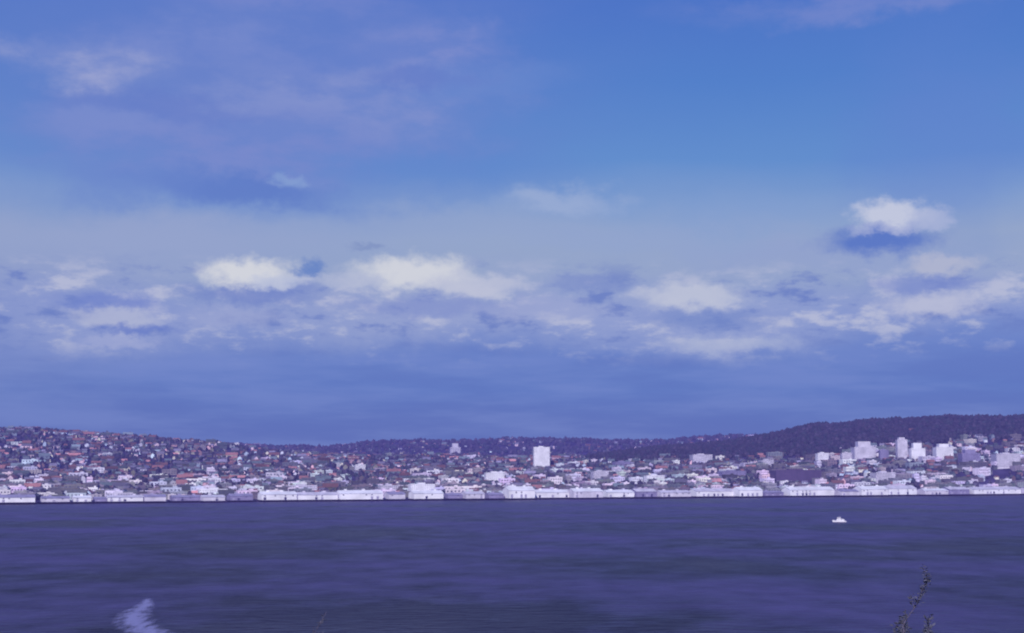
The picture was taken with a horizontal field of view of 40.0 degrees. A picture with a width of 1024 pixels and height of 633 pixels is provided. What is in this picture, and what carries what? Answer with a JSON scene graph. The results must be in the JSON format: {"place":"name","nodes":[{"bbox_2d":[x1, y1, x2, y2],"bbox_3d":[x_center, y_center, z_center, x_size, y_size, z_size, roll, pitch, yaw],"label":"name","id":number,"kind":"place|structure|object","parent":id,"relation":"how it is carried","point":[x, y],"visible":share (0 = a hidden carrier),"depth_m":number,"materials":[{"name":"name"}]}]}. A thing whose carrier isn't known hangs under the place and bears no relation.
{"place":"outdoors","nodes":[
{"label":"outdoors","id":0,"kind":"place"},
{"bbox_2d":[0,495,1023,632],"bbox_3d":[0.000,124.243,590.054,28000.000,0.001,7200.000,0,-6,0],"label":"water","id":1,"kind":"structure","parent":0,"point":[732,565],"depth_m":877.73,"materials":[{"name":"blue liquid"}]},
{"bbox_2d":[0,493,36,504],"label":"pier warehouse","id":2,"kind":"structure","parent":1,"relation":"in","point":[20,498],"depth_m":2393.28,"materials":[{"name":"white paint"}]},
{"bbox_2d":[38,495,70,503],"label":"pier warehouse","id":3,"kind":"structure","parent":1,"relation":"in","point":[52,499],"depth_m":2426.67,"materials":[{"name":"concrete"}]},
{"bbox_2d":[71,494,92,503],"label":"pier warehouse","id":4,"kind":"structure","parent":1,"relation":"in","point":[81,498],"depth_m":2441.42,"materials":[{"name":"white paint"}]},
{"bbox_2d":[93,497,106,503],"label":"pier warehouse","id":5,"kind":"structure","parent":1,"relation":"in","point":[99,499],"depth_m":2458.06,"materials":[{"name":"grey concrete"}]},
{"bbox_2d":[105,494,143,502],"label":"pier warehouse","id":6,"kind":"structure","parent":1,"relation":"in","point":[134,498],"depth_m":2468.22,"materials":[{"name":"white paint"}]},
{"bbox_2d":[118,599,165,632],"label":"surf foam","id":7,"kind":"object","parent":1,"relation":"on","point":[133,619],"visible":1,"depth_m":555.39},
{"bbox_2d":[143,493,168,502],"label":"pier warehouse","id":8,"kind":"structure","parent":1,"relation":"in","point":[153,498],"depth_m":2483.63,"materials":[{"name":"concrete"}]},
{"bbox_2d":[168,494,200,502],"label":"pier warehouse","id":9,"kind":"structure","parent":1,"relation":"in","point":[187,498],"depth_m":2514.48,"materials":[{"name":"grey concrete"}]},
{"bbox_2d":[200,494,224,502],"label":"pier warehouse","id":10,"kind":"structure","parent":1,"relation":"in","point":[210,497],"depth_m":2509.61,"materials":[{"name":"concrete"}]},
{"bbox_2d":[226,492,255,501],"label":"pier warehouse","id":11,"kind":"structure","parent":1,"relation":"in","point":[239,497],"depth_m":2553.31,"materials":[{"name":"grey concrete"}]},
{"bbox_2d":[258,490,296,501],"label":"pier warehouse","id":12,"kind":"structure","parent":1,"relation":"in","point":[273,496],"depth_m":2577.78,"materials":[{"name":"white paint"}]},
{"bbox_2d":[296,491,337,501],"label":"pier warehouse","id":13,"kind":"structure","parent":1,"relation":"in","point":[314,496],"depth_m":2603.18,"materials":[{"name":"white paint"}]},
{"bbox_2d":[336,489,385,500],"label":"pier warehouse","id":14,"kind":"structure","parent":1,"relation":"in","point":[359,495],"depth_m":2624.71,"materials":[{"name":"white paint"}]},
{"bbox_2d":[384,490,407,500],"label":"pier warehouse","id":15,"kind":"structure","parent":1,"relation":"in","point":[394,495],"depth_m":2656.07,"materials":[{"name":"concrete"}]},
{"bbox_2d":[406,489,443,500],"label":"pier warehouse","id":16,"kind":"structure","parent":1,"relation":"in","point":[434,494],"depth_m":2678.02,"materials":[{"name":"white paint"}]},
{"bbox_2d":[443,492,464,499],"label":"pier warehouse","id":17,"kind":"structure","parent":1,"relation":"in","point":[453,496],"depth_m":2706.18,"materials":[{"name":"grey concrete"}]},
{"bbox_2d":[461,490,487,499],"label":"pier warehouse","id":18,"kind":"structure","parent":1,"relation":"in","point":[472,495],"depth_m":2702.29,"materials":[{"name":"concrete"}]},
{"bbox_2d":[485,492,506,499],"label":"pier warehouse","id":19,"kind":"structure","parent":1,"relation":"in","point":[495,496],"depth_m":2728.22,"materials":[{"name":"grey concrete"}]},
{"bbox_2d":[502,485,537,499],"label":"pier warehouse","id":20,"kind":"structure","parent":1,"relation":"in","point":[518,492],"depth_m":2734.76,"materials":[{"name":"white paint"}]},
{"bbox_2d":[511,492,526,497],"label":"doors and windows","id":21,"kind":"structure","parent":20,"relation":"in","point":[521,495],"depth_m":2731.70,"materials":[{"name":"white glass"}]},
{"bbox_2d":[535,488,568,499],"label":"pier warehouse","id":22,"kind":"structure","parent":1,"relation":"in","point":[552,493],"depth_m":2785.97,"materials":[{"name":"white paint"}]},
{"bbox_2d":[568,487,605,498],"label":"pier warehouse","id":23,"kind":"structure","parent":1,"relation":"in","point":[586,493],"depth_m":2788.54,"materials":[{"name":"concrete"}]},
{"bbox_2d":[603,489,634,498],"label":"pier warehouse","id":24,"kind":"structure","parent":1,"relation":"in","point":[616,494],"depth_m":2841.14,"materials":[{"name":"white paint"}]},
{"bbox_2d":[631,488,657,498],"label":"pier warehouse","id":25,"kind":"structure","parent":1,"relation":"in","point":[639,493],"depth_m":2866.18,"materials":[{"name":"grey concrete"}]},
{"bbox_2d":[657,489,691,498],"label":"pier warehouse","id":26,"kind":"structure","parent":1,"relation":"in","point":[664,493],"depth_m":2874.62,"materials":[{"name":"concrete"}]},
{"bbox_2d":[689,487,736,497],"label":"pier warehouse","id":27,"kind":"structure","parent":1,"relation":"in","point":[713,492],"depth_m":2925.29,"materials":[{"name":"white paint"}]},
{"bbox_2d":[731,486,765,497],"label":"pier warehouse","id":28,"kind":"structure","parent":1,"relation":"in","point":[742,492],"depth_m":2928.62,"materials":[{"name":"white paint"}]},
{"bbox_2d":[763,490,783,496],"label":"pier warehouse","id":29,"kind":"structure","parent":1,"relation":"in","point":[773,493],"depth_m":2979.44,"materials":[{"name":"grey concrete"}]},
{"bbox_2d":[781,486,837,496],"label":"pier warehouse","id":30,"kind":"structure","parent":1,"relation":"in","point":[806,491],"depth_m":3004.16,"materials":[{"name":"white paint"}]},
{"bbox_2d":[832,517,845,521],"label":"motor boat","id":31,"kind":"object","parent":1,"relation":"on","point":[839,519],"visible":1,"depth_m":1589.12,"materials":[{"name":"white paint"}]},
{"bbox_2d":[834,488,862,496],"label":"pier warehouse","id":32,"kind":"structure","parent":1,"relation":"in","point":[842,492],"depth_m":3028.02,"materials":[{"name":"concrete"}]},
{"bbox_2d":[853,485,887,496],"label":"pier warehouse","id":33,"kind":"structure","parent":1,"relation":"in","point":[870,491],"depth_m":3057.11,"materials":[{"name":"white paint"}]},
{"bbox_2d":[884,484,918,495],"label":"pier warehouse","id":34,"kind":"structure","parent":1,"relation":"in","point":[900,489],"depth_m":3106.32,"materials":[{"name":"white paint"}]},
{"bbox_2d":[917,488,951,495],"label":"pier warehouse","id":35,"kind":"structure","parent":1,"relation":"in","point":[934,491],"depth_m":3131.06,"materials":[{"name":"concrete"}]},
{"bbox_2d":[943,486,972,495],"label":"pier warehouse","id":36,"kind":"structure","parent":1,"relation":"in","point":[959,491],"depth_m":3161.49,"materials":[{"name":"grey concrete"}]},
{"bbox_2d":[967,486,1022,495],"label":"pier warehouse","id":37,"kind":"structure","parent":1,"relation":"in","point":[978,491],"depth_m":3199.39,"materials":[{"name":"white paint"}]},
{"bbox_2d":[0,430,1023,503],"bbox_3d":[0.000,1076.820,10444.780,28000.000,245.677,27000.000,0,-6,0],"label":"ground","id":38,"kind":"structure","parent":0,"point":[1002,473],"depth_m":3971.38,"materials":[{"name":"green plant"}]},
{"bbox_2d":[106,491,132,494],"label":"factory building","id":39,"kind":"structure","parent":38,"relation":"on","point":[119,492],"depth_m":2540.06,"materials":[{"name":"concrete"}]},
{"bbox_2d":[198,487,227,492],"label":"factory building","id":40,"kind":"structure","parent":38,"relation":"on","point":[209,489],"depth_m":2670.89,"materials":[{"name":"white paint"}]},
{"bbox_2d":[288,484,316,490],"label":"factory building","id":41,"kind":"structure","parent":38,"relation":"on","point":[313,487],"depth_m":2844.85,"materials":[{"name":"concrete"}]},
{"bbox_2d":[312,614,327,632],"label":"shrub","id":42,"kind":"object","parent":38,"relation":"on","point":[319,625],"visible":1,"depth_m":12.66,"materials":[{"name":"green plant"}]},
{"bbox_2d":[354,464,365,469],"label":"office building","id":43,"kind":"structure","parent":38,"relation":"on","point":[358,467],"depth_m":3787.61,"materials":[{"name":"white paint"}]},
{"bbox_2d":[378,484,399,490],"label":"office building","id":44,"kind":"structure","parent":38,"relation":"on","point":[388,486],"depth_m":2849.60,"materials":[{"name":"concrete"}]},
{"bbox_2d":[408,483,434,490],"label":"office building","id":45,"kind":"structure","parent":38,"relation":"on","point":[422,486],"depth_m":2793.21,"materials":[{"name":"white paint"}]},
{"bbox_2d":[450,443,460,453],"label":"office building","id":46,"kind":"structure","parent":38,"relation":"on","point":[455,447],"depth_m":6313.91,"materials":[{"name":"concrete"}]},
{"bbox_2d":[228,433,758,455],"bbox_3d":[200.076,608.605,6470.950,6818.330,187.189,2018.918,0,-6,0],"label":"forest","id":47,"kind":"object","parent":38,"relation":"on","point":[385,444],"visible":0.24,"depth_m":6669.95,"materials":[{"name":"green plant"}]},
{"bbox_2d":[484,471,504,480],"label":"office building","id":48,"kind":"structure","parent":38,"relation":"on","point":[493,475],"depth_m":3279.02,"materials":[{"name":"white paint"}]},
{"bbox_2d":[0,425,1023,494],"bbox_3d":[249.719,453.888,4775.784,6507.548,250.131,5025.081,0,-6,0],"label":"hillside houses","id":49,"kind":"structure","parent":38,"relation":"on","point":[322,461],"depth_m":3731.44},
{"bbox_2d":[0,430,1023,499],"bbox_3d":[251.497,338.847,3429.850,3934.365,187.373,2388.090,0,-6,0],"label":"commercial blocks","id":50,"kind":"structure","parent":38,"relation":"on","point":[767,482],"depth_m":3273.51,"materials":[{"name":"white concrete"}]},
{"bbox_2d":[0,416,1023,499],"bbox_3d":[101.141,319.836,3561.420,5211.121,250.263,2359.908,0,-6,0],"label":"street trees","id":51,"kind":"object","parent":38,"relation":"on","point":[9,450],"visible":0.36,"depth_m":3786.89,"materials":[{"name":"green plant"}]},
{"bbox_2d":[0,494,1023,503],"bbox_3d":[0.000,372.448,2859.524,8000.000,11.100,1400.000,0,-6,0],"label":"seawall","id":52,"kind":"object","parent":38,"relation":"on","point":[455,499],"visible":0.14,"depth_m":2701.44,"materials":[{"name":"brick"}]},
{"bbox_2d":[533,446,549,466],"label":"apartment tower","id":53,"kind":"structure","parent":38,"relation":"on","point":[541,455],"depth_m":3939.01,"materials":[{"name":"white paint"}]},
{"bbox_2d":[591,470,608,479],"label":"office building","id":54,"kind":"structure","parent":38,"relation":"on","point":[596,474],"depth_m":3305.64,"materials":[{"name":"concrete"}]},
{"bbox_2d":[612,461,629,465],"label":"office building","id":55,"kind":"structure","parent":38,"relation":"on","point":[623,463],"depth_m":3816.41,"materials":[{"name":"grey concrete"}]},
{"bbox_2d":[644,474,664,482],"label":"office building","id":56,"kind":"structure","parent":38,"relation":"on","point":[652,476],"depth_m":3226.37,"materials":[{"name":"white paint"}]},
{"bbox_2d":[689,454,712,462],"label":"office building","id":57,"kind":"structure","parent":38,"relation":"on","point":[700,457],"depth_m":3837.47,"materials":[{"name":"concrete"}]},
{"bbox_2d":[691,455,711,459],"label":"windows","id":58,"kind":"structure","parent":57,"relation":"in","point":[691,455],"depth_m":3838.23,"materials":[{"name":"grey glass"}]},
{"bbox_2d":[717,470,745,477],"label":"factory building","id":59,"kind":"structure","parent":38,"relation":"on","point":[720,473],"depth_m":3407.24,"materials":[{"name":"grey concrete"}]},
{"bbox_2d":[759,459,773,465],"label":"office building","id":60,"kind":"structure","parent":38,"relation":"on","point":[769,462],"depth_m":3684.54,"materials":[{"name":"concrete"}]},
{"bbox_2d":[770,469,821,482],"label":"factory building","id":61,"kind":"structure","parent":38,"relation":"on","point":[795,475],"depth_m":3303.40,"materials":[{"name":"brick"}]},
{"bbox_2d":[771,472,820,480],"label":"windows","id":62,"kind":"structure","parent":61,"relation":"in","point":[771,472],"depth_m":3303.52,"materials":[{"name":"grey glass"}]},
{"bbox_2d":[585,413,1023,461],"bbox_3d":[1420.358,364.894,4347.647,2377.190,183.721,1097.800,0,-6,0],"label":"forest","id":63,"kind":"object","parent":38,"relation":"on","point":[822,435],"visible":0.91,"depth_m":4205.62,"materials":[{"name":"green plant"}]},
{"bbox_2d":[815,452,828,460],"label":"office building","id":64,"kind":"structure","parent":38,"relation":"on","point":[819,456],"depth_m":3662.30,"materials":[{"name":"white paint"}]},
{"bbox_2d":[840,452,851,458],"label":"apartment tower","id":65,"kind":"structure","parent":38,"relation":"on","point":[845,455],"depth_m":3718.90,"materials":[{"name":"concrete"}]},
{"bbox_2d":[851,441,875,460],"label":"hospital building","id":66,"kind":"structure","parent":38,"relation":"on","point":[861,449],"depth_m":3704.46,"materials":[{"name":"concrete"}]},
{"bbox_2d":[851,449,875,456],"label":"windows","id":67,"kind":"structure","parent":66,"relation":"in","point":[851,449],"depth_m":3702.47,"materials":[{"name":"grey glass"}]},
{"bbox_2d":[870,471,895,482],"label":"office building","id":68,"kind":"structure","parent":38,"relation":"on","point":[880,475],"depth_m":3341.18,"materials":[{"name":"concrete"}]},
{"bbox_2d":[870,473,894,479],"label":"windows","id":69,"kind":"structure","parent":68,"relation":"in","point":[870,473],"depth_m":3342.05,"materials":[{"name":"grey glass"}]},
{"bbox_2d":[878,449,888,459],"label":"apartment tower","id":70,"kind":"structure","parent":38,"relation":"on","point":[883,453],"depth_m":3680.03,"materials":[{"name":"grey concrete"}]},
{"bbox_2d":[890,619,904,632],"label":"shrub","id":71,"kind":"object","parent":38,"relation":"on","point":[894,630],"visible":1,"depth_m":11.83,"materials":[{"name":"green plant"}]},
{"bbox_2d":[895,437,907,458],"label":"apartment tower","id":72,"kind":"structure","parent":38,"relation":"on","point":[901,447],"depth_m":3681.33,"materials":[{"name":"concrete"}]},
{"bbox_2d":[896,440,906,455],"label":"windows","id":73,"kind":"structure","parent":72,"relation":"in","point":[896,440],"depth_m":3680.84,"materials":[{"name":"grey glass"}]},
{"bbox_2d":[896,564,931,632],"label":"shrub","id":74,"kind":"object","parent":38,"relation":"on","point":[905,628],"visible":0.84,"depth_m":14.07,"materials":[{"name":"green plant"}]},
{"bbox_2d":[895,614,934,632],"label":"shrub","id":75,"kind":"object","parent":38,"relation":"on","point":[928,622],"visible":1,"depth_m":11.58,"materials":[{"name":"green plant"}]},
{"bbox_2d":[908,443,925,460],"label":"apartment tower","id":76,"kind":"structure","parent":38,"relation":"on","point":[915,450],"depth_m":3669.89,"materials":[{"name":"white paint"}]},
{"bbox_2d":[933,444,952,459],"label":"hospital building","id":77,"kind":"structure","parent":38,"relation":"on","point":[941,450],"depth_m":3651.77,"materials":[{"name":"white paint"}]},
{"bbox_2d":[958,450,980,462],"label":"office building","id":78,"kind":"structure","parent":38,"relation":"on","point":[967,455],"depth_m":3546.56,"materials":[{"name":"grey concrete"}]},
{"bbox_2d":[958,454,979,460],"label":"windows","id":79,"kind":"structure","parent":78,"relation":"in","point":[958,454],"depth_m":3545.89,"materials":[{"name":"grey glass"}]},
{"bbox_2d":[991,453,1020,468],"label":"office building","id":80,"kind":"structure","parent":38,"relation":"on","point":[1003,460],"depth_m":3476.85,"materials":[{"name":"concrete"}]},
{"bbox_2d":[992,454,1019,466],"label":"windows","id":81,"kind":"structure","parent":80,"relation":"in","point":[992,454],"depth_m":3477.30,"materials":[{"name":"grey glass"}]},
{"bbox_2d":[0,0,1023,445],"label":"sky","id":82,"kind":"structure","parent":0,"point":[275,222],"materials":[{"name":"blue"}]}
]}

